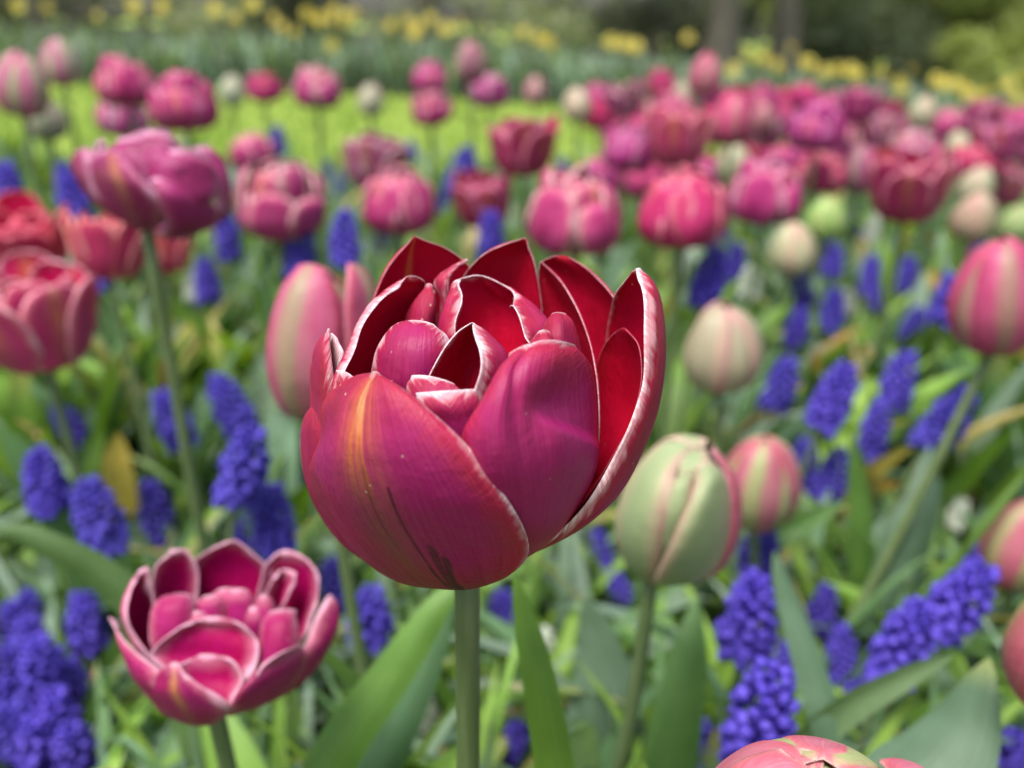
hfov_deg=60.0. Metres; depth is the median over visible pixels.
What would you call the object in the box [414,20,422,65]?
daffodil
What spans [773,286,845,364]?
grape hyacinth
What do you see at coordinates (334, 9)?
daffodil
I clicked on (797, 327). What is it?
grape hyacinth
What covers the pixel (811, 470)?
grape hyacinth
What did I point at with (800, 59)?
daffodil
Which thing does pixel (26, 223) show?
tulip
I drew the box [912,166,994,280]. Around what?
tulip
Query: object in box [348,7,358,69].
daffodil
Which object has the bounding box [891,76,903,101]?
daffodil
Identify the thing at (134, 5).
daffodil
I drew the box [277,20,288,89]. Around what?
daffodil
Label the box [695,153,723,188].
tulip
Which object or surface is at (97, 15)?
daffodil
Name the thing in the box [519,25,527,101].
daffodil
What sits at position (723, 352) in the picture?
tulip
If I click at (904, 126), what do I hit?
tulip
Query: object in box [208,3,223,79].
daffodil
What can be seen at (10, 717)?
grape hyacinth
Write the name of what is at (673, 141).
tulip
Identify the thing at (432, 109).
tulip
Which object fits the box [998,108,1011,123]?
tulip
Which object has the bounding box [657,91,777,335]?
tulip
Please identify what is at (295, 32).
daffodil
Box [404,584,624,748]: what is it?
grape hyacinth
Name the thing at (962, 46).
shrub
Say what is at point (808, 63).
daffodil
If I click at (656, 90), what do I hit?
tulip
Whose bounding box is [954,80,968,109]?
daffodil
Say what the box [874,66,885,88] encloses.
daffodil
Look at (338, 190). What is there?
grape hyacinth
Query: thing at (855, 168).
tulip
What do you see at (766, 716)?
grape hyacinth
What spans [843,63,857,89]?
daffodil
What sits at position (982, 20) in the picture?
shrub
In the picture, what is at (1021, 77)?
daffodil
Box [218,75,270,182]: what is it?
tulip
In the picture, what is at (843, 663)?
grape hyacinth
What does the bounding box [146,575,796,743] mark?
bed soil
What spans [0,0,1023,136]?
daffodil
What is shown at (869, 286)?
grape hyacinth
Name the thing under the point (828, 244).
grape hyacinth
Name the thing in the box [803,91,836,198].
tulip
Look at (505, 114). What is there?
lawn
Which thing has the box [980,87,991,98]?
daffodil
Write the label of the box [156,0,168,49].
daffodil
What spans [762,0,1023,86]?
shrub
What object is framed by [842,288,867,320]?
grape hyacinth
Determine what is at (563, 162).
grape hyacinth
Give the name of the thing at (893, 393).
grape hyacinth
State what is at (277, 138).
grape hyacinth
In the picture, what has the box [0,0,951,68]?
woods
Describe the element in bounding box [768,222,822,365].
tulip
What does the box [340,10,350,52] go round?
daffodil
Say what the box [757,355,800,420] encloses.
grape hyacinth
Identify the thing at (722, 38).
tree
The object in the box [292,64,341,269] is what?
tulip
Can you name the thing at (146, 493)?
grape hyacinth
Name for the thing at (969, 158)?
tulip
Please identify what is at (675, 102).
tulip
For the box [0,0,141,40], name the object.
shrub
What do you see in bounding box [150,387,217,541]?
grape hyacinth
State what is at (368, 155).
tulip
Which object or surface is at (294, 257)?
grape hyacinth
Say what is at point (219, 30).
tree
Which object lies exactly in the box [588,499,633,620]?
grape hyacinth
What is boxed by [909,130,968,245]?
tulip
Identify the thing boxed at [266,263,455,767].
tulip
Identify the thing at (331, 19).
daffodil
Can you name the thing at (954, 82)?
daffodil
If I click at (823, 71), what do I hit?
daffodil
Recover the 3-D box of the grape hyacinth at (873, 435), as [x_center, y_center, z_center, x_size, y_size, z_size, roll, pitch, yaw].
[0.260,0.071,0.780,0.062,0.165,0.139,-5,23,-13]
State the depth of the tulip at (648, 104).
2.27 m
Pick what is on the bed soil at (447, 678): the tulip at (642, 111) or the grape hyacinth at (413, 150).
the tulip at (642, 111)
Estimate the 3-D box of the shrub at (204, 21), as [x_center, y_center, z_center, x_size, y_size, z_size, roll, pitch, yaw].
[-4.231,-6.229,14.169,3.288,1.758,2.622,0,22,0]
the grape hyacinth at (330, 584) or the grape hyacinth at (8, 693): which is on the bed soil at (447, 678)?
the grape hyacinth at (8, 693)
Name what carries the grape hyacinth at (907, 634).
on the bed leaves
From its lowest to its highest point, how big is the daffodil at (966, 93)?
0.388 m
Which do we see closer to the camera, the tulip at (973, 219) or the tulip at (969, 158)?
the tulip at (973, 219)
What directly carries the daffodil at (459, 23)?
on the daffodil bed soil at (380, 88)
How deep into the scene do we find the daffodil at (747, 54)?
7.37 m
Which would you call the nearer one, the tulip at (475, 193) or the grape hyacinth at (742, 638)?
the grape hyacinth at (742, 638)
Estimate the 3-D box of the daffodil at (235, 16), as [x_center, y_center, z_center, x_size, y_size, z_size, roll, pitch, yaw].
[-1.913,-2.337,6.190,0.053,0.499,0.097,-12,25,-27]
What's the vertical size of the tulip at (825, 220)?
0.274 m
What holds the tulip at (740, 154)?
on the bed leaves
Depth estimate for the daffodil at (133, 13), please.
6.37 m
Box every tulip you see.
[0,50,73,263]
[0,190,123,465]
[0,250,137,646]
[0,523,339,767]
[29,100,68,213]
[39,37,124,285]
[51,101,150,293]
[62,211,242,547]
[71,129,277,563]
[93,55,214,322]
[129,226,259,350]
[147,70,246,331]
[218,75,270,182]
[230,131,280,284]
[235,72,283,183]
[235,158,325,384]
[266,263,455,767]
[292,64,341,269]
[300,236,665,767]
[315,131,407,290]
[358,83,383,237]
[361,165,435,249]
[411,90,452,229]
[412,60,446,182]
[447,40,511,261]
[451,169,512,247]
[467,74,522,233]
[488,114,558,248]
[513,75,556,199]
[526,164,621,557]
[563,87,591,168]
[565,434,741,767]
[582,98,615,156]
[582,155,619,193]
[583,82,604,142]
[600,117,627,140]
[601,124,652,280]
[603,78,644,224]
[614,106,713,357]
[617,162,676,279]
[622,107,646,124]
[623,89,694,242]
[626,114,644,219]
[634,52,720,258]
[638,164,729,463]
[642,98,654,112]
[647,67,674,88]
[649,83,675,103]
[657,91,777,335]
[666,301,763,657]
[672,82,691,99]
[695,88,721,153]
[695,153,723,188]
[702,106,714,153]
[708,135,728,189]
[715,236,1023,658]
[715,551,1000,767]
[716,144,756,257]
[717,87,730,154]
[725,138,750,146]
[726,431,940,660]
[727,155,802,339]
[731,85,754,97]
[732,82,780,229]
[744,144,771,161]
[749,116,784,147]
[751,145,873,285]
[752,100,802,192]
[763,141,815,240]
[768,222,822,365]
[775,100,797,143]
[775,151,844,293]
[779,87,790,142]
[780,99,862,288]
[782,122,787,141]
[786,195,846,334]
[787,82,821,210]
[798,136,880,223]
[799,150,806,215]
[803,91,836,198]
[821,474,1023,741]
[835,84,885,247]
[846,123,858,134]
[846,129,870,207]
[848,148,882,228]
[850,113,902,227]
[859,95,936,244]
[862,144,958,369]
[878,100,907,116]
[889,129,949,273]
[898,113,915,134]
[906,144,997,261]
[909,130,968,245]
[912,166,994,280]
[927,107,968,238]
[927,191,997,334]
[929,143,946,161]
[935,138,944,144]
[944,118,1023,265]
[947,98,1007,214]
[950,160,1012,237]
[950,204,1023,262]
[991,163,1023,240]
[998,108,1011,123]
[1000,601,1023,704]
[1002,107,1023,210]
[1012,143,1023,205]
[1012,161,1023,207]
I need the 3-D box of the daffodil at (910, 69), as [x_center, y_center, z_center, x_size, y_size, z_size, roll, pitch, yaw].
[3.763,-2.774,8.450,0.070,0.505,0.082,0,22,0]
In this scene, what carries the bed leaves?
on the bed soil at (447, 678)
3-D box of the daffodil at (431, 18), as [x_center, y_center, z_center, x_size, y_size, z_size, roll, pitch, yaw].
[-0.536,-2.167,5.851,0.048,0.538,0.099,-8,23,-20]
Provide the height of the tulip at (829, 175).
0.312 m
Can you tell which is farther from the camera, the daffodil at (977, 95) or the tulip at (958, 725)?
the daffodil at (977, 95)
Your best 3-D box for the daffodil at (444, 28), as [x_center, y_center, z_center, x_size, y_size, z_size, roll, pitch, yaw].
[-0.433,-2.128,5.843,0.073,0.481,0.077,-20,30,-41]
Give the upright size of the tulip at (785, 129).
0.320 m
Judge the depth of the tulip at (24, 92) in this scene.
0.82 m
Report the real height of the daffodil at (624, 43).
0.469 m
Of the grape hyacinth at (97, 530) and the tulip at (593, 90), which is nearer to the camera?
the grape hyacinth at (97, 530)
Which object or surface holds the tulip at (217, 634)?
on the bed leaves
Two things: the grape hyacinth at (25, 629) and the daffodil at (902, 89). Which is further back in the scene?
the daffodil at (902, 89)
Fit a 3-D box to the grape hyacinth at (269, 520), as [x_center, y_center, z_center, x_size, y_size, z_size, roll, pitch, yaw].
[-0.163,0.155,0.514,0.086,0.198,0.162,-3,22,-8]
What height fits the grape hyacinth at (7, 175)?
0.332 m
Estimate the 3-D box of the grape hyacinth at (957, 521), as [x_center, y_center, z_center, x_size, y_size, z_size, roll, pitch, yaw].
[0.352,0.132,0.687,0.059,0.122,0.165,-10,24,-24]
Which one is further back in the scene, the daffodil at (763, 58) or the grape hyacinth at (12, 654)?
the daffodil at (763, 58)
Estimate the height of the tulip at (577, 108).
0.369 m
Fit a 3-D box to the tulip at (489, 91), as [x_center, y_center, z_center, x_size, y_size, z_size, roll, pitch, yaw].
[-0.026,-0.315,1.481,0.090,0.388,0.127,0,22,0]
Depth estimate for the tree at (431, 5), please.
17.20 m
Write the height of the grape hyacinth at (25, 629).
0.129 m
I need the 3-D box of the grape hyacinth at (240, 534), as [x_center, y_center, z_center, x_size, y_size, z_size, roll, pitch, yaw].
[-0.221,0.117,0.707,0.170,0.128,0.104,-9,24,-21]
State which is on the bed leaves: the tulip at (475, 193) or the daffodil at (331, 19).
the tulip at (475, 193)
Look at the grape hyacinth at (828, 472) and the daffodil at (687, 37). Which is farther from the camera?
the daffodil at (687, 37)
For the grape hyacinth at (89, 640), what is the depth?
0.57 m
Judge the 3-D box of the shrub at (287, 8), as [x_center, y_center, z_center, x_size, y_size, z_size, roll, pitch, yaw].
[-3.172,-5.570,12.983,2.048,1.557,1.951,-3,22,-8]
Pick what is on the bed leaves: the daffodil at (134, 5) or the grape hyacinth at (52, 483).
the grape hyacinth at (52, 483)
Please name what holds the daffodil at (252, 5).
on the daffodil bed soil at (380, 88)
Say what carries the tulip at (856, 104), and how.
on the bed soil at (447, 678)
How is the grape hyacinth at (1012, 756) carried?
on the bed leaves
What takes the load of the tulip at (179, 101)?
on the bed soil at (447, 678)
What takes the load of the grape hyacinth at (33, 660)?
on the bed soil at (447, 678)
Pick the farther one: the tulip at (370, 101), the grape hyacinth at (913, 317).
the tulip at (370, 101)
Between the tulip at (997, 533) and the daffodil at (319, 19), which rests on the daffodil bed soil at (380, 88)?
the daffodil at (319, 19)
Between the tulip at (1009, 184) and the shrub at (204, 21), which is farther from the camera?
the shrub at (204, 21)
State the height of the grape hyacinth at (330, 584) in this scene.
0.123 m
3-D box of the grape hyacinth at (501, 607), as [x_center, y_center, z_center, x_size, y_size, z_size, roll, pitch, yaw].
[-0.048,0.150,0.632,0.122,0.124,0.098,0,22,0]
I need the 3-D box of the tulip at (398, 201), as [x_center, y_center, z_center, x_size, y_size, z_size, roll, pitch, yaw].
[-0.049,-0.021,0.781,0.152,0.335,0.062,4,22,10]
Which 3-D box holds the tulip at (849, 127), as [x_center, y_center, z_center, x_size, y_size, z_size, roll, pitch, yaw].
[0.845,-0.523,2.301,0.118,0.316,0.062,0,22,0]
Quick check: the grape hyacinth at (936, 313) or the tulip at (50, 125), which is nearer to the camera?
the grape hyacinth at (936, 313)
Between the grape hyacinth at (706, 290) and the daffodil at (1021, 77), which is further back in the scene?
the daffodil at (1021, 77)
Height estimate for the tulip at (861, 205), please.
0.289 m
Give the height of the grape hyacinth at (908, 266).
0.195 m
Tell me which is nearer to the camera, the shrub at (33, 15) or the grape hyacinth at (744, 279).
the grape hyacinth at (744, 279)
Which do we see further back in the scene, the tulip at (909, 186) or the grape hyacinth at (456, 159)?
the grape hyacinth at (456, 159)
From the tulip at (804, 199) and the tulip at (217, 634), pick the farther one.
the tulip at (804, 199)
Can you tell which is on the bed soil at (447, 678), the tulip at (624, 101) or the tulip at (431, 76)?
the tulip at (431, 76)
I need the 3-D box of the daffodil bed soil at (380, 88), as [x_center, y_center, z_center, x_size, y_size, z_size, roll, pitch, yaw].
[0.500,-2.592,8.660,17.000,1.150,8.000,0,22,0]
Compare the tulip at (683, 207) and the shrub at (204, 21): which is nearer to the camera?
the tulip at (683, 207)
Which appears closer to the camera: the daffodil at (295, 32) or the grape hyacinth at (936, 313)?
the grape hyacinth at (936, 313)
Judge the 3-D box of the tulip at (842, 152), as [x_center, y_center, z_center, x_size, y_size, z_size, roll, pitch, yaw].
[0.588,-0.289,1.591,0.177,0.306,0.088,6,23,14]
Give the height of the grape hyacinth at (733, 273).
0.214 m
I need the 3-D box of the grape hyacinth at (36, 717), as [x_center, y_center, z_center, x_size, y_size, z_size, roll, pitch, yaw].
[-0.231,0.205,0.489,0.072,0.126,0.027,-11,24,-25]
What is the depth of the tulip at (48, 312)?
0.52 m
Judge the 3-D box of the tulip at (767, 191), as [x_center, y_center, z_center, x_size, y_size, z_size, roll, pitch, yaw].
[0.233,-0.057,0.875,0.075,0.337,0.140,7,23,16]
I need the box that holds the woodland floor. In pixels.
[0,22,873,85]
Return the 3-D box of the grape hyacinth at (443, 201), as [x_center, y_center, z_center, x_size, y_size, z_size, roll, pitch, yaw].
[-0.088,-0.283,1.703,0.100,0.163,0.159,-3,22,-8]
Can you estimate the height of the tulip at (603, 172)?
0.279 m
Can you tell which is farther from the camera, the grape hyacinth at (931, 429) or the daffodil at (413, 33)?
the daffodil at (413, 33)
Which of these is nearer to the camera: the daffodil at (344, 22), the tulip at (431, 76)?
the tulip at (431, 76)
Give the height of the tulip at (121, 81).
0.411 m
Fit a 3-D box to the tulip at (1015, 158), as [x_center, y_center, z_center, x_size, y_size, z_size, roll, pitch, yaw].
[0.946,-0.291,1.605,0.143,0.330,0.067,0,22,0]
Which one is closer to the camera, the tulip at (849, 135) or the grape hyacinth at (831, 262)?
the grape hyacinth at (831, 262)
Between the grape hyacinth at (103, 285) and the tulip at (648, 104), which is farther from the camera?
the tulip at (648, 104)
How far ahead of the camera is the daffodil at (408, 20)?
7.07 m
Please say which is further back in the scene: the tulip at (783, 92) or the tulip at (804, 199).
the tulip at (783, 92)
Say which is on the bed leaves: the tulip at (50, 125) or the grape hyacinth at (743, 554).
the grape hyacinth at (743, 554)
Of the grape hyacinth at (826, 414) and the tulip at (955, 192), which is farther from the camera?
the tulip at (955, 192)
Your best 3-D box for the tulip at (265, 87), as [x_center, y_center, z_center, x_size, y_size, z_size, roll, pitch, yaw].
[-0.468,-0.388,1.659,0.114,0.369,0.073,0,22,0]
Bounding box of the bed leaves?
[0,131,1023,767]
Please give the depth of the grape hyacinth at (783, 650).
0.53 m
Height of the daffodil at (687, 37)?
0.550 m
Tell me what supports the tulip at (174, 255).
on the bed leaves
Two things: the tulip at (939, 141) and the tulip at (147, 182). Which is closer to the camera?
the tulip at (147, 182)
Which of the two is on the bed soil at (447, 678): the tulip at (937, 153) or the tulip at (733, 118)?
the tulip at (937, 153)
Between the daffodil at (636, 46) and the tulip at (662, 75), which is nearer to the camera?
the tulip at (662, 75)
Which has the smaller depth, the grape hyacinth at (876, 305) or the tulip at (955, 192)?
the grape hyacinth at (876, 305)
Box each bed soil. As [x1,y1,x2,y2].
[47,71,695,109]
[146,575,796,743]
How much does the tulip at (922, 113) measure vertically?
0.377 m
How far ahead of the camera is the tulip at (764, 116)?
1.59 m
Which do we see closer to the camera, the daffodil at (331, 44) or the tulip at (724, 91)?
the tulip at (724, 91)
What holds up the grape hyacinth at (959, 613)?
on the bed leaves
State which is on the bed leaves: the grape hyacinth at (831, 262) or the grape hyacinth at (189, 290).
the grape hyacinth at (189, 290)
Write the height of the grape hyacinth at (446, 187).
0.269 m
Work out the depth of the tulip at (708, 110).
2.10 m
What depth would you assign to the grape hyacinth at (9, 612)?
0.57 m
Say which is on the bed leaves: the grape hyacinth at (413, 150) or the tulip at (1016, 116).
the grape hyacinth at (413, 150)
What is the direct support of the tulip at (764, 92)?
on the bed leaves
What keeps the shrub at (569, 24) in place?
on the lawn at (505, 114)
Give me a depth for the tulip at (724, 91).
2.23 m
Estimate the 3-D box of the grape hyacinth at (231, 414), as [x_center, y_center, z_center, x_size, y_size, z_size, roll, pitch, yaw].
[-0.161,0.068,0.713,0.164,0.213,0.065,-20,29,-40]
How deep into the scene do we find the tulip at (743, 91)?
2.17 m
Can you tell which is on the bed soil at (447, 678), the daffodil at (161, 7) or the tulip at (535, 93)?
the tulip at (535, 93)
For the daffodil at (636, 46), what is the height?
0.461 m
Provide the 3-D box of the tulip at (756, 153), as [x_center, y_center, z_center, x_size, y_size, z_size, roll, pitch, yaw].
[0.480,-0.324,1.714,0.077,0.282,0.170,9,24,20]
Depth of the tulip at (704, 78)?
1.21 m
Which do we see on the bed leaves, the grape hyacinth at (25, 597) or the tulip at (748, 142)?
the grape hyacinth at (25, 597)
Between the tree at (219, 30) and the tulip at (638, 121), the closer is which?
the tulip at (638, 121)
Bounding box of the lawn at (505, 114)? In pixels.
[0,17,1023,202]
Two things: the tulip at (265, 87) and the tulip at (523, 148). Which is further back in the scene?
the tulip at (265, 87)
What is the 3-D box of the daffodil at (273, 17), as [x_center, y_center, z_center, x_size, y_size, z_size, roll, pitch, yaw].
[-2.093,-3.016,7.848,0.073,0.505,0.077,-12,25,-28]
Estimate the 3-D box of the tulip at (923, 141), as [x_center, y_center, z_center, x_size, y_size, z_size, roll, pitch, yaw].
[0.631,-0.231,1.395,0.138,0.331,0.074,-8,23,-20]
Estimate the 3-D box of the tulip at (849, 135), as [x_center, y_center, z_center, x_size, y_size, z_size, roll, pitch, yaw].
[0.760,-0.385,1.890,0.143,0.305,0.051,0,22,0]
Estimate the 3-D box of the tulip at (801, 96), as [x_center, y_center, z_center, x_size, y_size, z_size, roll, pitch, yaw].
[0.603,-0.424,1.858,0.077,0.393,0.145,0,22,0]
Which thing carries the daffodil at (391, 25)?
on the daffodil bed soil at (380, 88)
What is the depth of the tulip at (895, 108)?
2.09 m
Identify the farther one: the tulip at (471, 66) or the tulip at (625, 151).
the tulip at (471, 66)
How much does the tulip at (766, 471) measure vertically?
0.218 m
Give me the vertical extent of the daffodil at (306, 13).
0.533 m
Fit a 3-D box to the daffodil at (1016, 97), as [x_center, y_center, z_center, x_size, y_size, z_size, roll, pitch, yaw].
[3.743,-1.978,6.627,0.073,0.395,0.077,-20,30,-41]
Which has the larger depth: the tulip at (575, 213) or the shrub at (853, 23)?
the shrub at (853, 23)
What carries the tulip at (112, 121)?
on the bed leaves
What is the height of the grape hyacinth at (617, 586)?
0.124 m
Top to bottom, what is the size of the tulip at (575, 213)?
0.351 m
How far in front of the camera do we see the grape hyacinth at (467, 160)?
1.19 m
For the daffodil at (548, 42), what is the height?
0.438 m
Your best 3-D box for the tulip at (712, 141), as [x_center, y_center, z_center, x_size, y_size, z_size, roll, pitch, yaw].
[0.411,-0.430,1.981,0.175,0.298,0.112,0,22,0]
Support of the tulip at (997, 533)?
on the bed leaves
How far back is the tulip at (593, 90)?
1.93 m
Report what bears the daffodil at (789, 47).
on the daffodil bed soil at (380, 88)
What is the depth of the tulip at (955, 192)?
1.79 m
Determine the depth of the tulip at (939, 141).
2.28 m
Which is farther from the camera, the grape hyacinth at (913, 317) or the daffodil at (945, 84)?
the daffodil at (945, 84)
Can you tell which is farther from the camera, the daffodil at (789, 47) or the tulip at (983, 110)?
the daffodil at (789, 47)
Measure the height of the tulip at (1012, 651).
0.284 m
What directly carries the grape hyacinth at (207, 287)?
on the bed leaves
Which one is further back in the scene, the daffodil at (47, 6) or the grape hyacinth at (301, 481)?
the daffodil at (47, 6)
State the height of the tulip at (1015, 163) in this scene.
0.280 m
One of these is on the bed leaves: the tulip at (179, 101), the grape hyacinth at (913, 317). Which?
the grape hyacinth at (913, 317)
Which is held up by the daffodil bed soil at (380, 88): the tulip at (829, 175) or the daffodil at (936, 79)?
the daffodil at (936, 79)
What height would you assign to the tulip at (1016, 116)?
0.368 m
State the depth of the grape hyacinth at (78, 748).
0.47 m
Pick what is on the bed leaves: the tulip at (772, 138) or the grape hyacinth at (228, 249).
the grape hyacinth at (228, 249)
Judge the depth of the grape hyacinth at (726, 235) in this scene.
1.20 m
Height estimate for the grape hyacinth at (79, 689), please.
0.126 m
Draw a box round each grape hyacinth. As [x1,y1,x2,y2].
[0,160,23,427]
[0,443,80,641]
[0,558,109,673]
[0,598,32,638]
[0,638,34,689]
[0,674,30,749]
[0,696,32,767]
[8,403,162,487]
[12,611,49,657]
[13,644,132,767]
[14,587,44,622]
[15,630,72,707]
[38,671,131,747]
[49,669,148,767]
[52,628,129,719]
[54,161,172,298]
[54,172,111,356]
[70,474,173,562]
[73,262,118,327]
[110,482,298,732]
[130,428,300,550]
[131,409,216,548]
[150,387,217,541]
[183,267,197,315]
[193,256,222,315]
[195,211,242,355]
[198,231,316,542]
[205,440,310,511]
[206,372,316,552]
[211,422,421,643]
[248,125,286,253]
[319,554,398,616]
[324,160,331,183]
[328,208,362,285]
[335,171,346,194]
[344,583,427,668]
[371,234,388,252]
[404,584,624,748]
[407,139,419,170]
[439,193,448,215]
[443,170,454,251]
[451,151,460,169]
[453,622,554,680]
[458,145,476,265]
[477,209,505,258]
[480,601,588,767]
[481,576,513,675]
[558,156,568,169]
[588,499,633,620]
[605,527,824,623]
[629,530,779,626]
[677,244,727,434]
[698,717,713,767]
[711,230,728,250]
[714,567,778,750]
[718,655,799,761]
[723,563,795,680]
[724,588,1001,695]
[725,241,745,297]
[738,265,761,300]
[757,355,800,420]
[769,273,815,346]
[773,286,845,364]
[779,359,859,557]
[782,306,810,354]
[792,436,818,513]
[793,400,891,467]
[796,445,954,589]
[797,385,979,606]
[806,581,929,685]
[819,244,850,356]
[825,241,858,288]
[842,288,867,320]
[844,677,866,724]
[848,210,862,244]
[851,254,917,326]
[854,214,880,323]
[854,595,941,751]
[855,254,881,347]
[860,556,1014,754]
[868,284,894,343]
[873,349,917,524]
[884,474,970,548]
[890,598,1023,767]
[897,306,960,355]
[906,423,978,571]
[927,271,956,381]
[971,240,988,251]
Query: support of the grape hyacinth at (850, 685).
on the bed leaves
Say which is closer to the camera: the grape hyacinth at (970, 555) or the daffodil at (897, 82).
the grape hyacinth at (970, 555)
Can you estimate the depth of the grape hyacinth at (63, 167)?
1.05 m
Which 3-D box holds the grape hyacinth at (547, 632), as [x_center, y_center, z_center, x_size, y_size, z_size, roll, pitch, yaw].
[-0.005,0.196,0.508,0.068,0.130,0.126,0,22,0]
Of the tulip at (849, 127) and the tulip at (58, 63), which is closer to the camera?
the tulip at (58, 63)
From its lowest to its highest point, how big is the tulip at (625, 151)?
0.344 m
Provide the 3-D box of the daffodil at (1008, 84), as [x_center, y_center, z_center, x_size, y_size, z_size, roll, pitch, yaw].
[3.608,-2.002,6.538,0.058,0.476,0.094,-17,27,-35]
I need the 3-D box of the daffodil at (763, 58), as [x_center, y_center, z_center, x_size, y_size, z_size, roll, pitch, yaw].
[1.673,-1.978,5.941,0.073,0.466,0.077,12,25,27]
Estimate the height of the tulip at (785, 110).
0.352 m
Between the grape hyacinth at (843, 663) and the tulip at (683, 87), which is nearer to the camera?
the grape hyacinth at (843, 663)
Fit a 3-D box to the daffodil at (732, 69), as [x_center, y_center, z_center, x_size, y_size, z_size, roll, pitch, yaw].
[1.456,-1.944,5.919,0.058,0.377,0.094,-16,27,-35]
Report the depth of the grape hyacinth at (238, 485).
0.47 m
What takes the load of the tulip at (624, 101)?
on the bed leaves
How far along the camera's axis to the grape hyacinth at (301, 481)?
0.73 m
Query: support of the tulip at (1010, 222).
on the bed leaves
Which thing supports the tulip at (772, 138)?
on the bed soil at (447, 678)
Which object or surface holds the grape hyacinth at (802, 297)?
on the bed soil at (447, 678)
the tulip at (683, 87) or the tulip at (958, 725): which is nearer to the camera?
the tulip at (958, 725)
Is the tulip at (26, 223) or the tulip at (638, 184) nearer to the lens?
the tulip at (26, 223)
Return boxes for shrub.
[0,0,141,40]
[157,0,345,43]
[229,0,364,53]
[358,0,601,60]
[578,0,762,65]
[760,0,969,94]
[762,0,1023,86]
[877,0,1022,98]
[905,0,1023,107]
[931,23,1023,100]
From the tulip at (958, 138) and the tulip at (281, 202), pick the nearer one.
the tulip at (281, 202)
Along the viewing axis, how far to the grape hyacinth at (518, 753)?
0.48 m
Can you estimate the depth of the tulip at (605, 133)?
2.08 m
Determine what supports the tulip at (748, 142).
on the bed soil at (447, 678)
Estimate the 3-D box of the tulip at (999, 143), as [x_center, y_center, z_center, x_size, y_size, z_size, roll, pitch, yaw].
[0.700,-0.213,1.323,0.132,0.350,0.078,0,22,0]
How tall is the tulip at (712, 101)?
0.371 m
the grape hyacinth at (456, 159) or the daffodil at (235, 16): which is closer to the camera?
the grape hyacinth at (456, 159)
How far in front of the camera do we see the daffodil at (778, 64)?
5.87 m
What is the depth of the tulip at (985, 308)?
0.48 m
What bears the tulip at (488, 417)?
on the bed leaves
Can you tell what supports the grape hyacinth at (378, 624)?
on the bed leaves
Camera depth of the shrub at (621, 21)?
13.08 m
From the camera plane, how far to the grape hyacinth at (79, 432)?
0.75 m
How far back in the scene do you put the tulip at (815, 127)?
1.04 m
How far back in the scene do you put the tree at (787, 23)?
12.64 m
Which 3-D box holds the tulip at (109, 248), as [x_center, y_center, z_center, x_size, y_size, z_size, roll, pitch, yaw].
[-0.266,0.023,0.685,0.109,0.318,0.072,0,22,0]
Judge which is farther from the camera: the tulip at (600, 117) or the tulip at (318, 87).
the tulip at (600, 117)
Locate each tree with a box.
[198,0,233,41]
[406,0,443,47]
[699,0,742,84]
[765,0,802,86]
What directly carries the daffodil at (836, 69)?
on the daffodil bed soil at (380, 88)
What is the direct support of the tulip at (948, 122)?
on the bed soil at (447, 678)
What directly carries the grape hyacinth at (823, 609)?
on the bed leaves
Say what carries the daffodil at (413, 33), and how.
on the daffodil bed soil at (380, 88)
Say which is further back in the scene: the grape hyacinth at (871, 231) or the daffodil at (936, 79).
the daffodil at (936, 79)
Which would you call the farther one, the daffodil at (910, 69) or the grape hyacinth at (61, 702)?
the daffodil at (910, 69)
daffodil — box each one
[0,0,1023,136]
[40,1,52,31]
[93,11,100,28]
[126,0,143,60]
[128,9,139,30]
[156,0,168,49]
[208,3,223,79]
[230,11,242,74]
[245,0,260,71]
[269,12,277,36]
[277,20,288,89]
[291,26,299,64]
[300,7,312,65]
[314,12,324,66]
[324,38,337,72]
[327,14,334,54]
[329,3,339,82]
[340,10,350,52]
[340,15,349,93]
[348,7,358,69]
[386,18,394,94]
[402,15,413,44]
[408,26,419,94]
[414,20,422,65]
[426,11,434,60]
[438,22,452,74]
[455,18,463,41]
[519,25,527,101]
[532,31,544,75]
[542,36,553,103]
[604,35,618,84]
[619,37,630,73]
[630,39,643,80]
[682,32,693,76]
[726,63,739,87]
[743,49,751,67]
[758,51,769,85]
[772,58,783,85]
[783,42,794,84]
[796,55,803,68]
[799,56,815,110]
[818,65,830,92]
[830,63,842,90]
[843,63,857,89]
[847,68,863,123]
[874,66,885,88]
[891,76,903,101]
[896,82,906,99]
[905,65,914,82]
[929,73,943,96]
[937,78,951,111]
[944,76,958,107]
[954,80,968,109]
[959,87,973,108]
[965,89,981,133]
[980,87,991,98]
[1000,78,1014,99]
[1011,91,1023,110]
[1013,72,1023,107]
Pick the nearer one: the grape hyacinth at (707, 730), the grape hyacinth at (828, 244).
the grape hyacinth at (707, 730)
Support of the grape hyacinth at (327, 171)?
on the bed soil at (447, 678)
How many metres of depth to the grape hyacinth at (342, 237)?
0.67 m
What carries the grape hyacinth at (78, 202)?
on the bed leaves
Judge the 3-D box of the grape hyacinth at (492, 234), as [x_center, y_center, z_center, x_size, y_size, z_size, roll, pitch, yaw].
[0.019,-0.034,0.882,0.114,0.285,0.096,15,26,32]

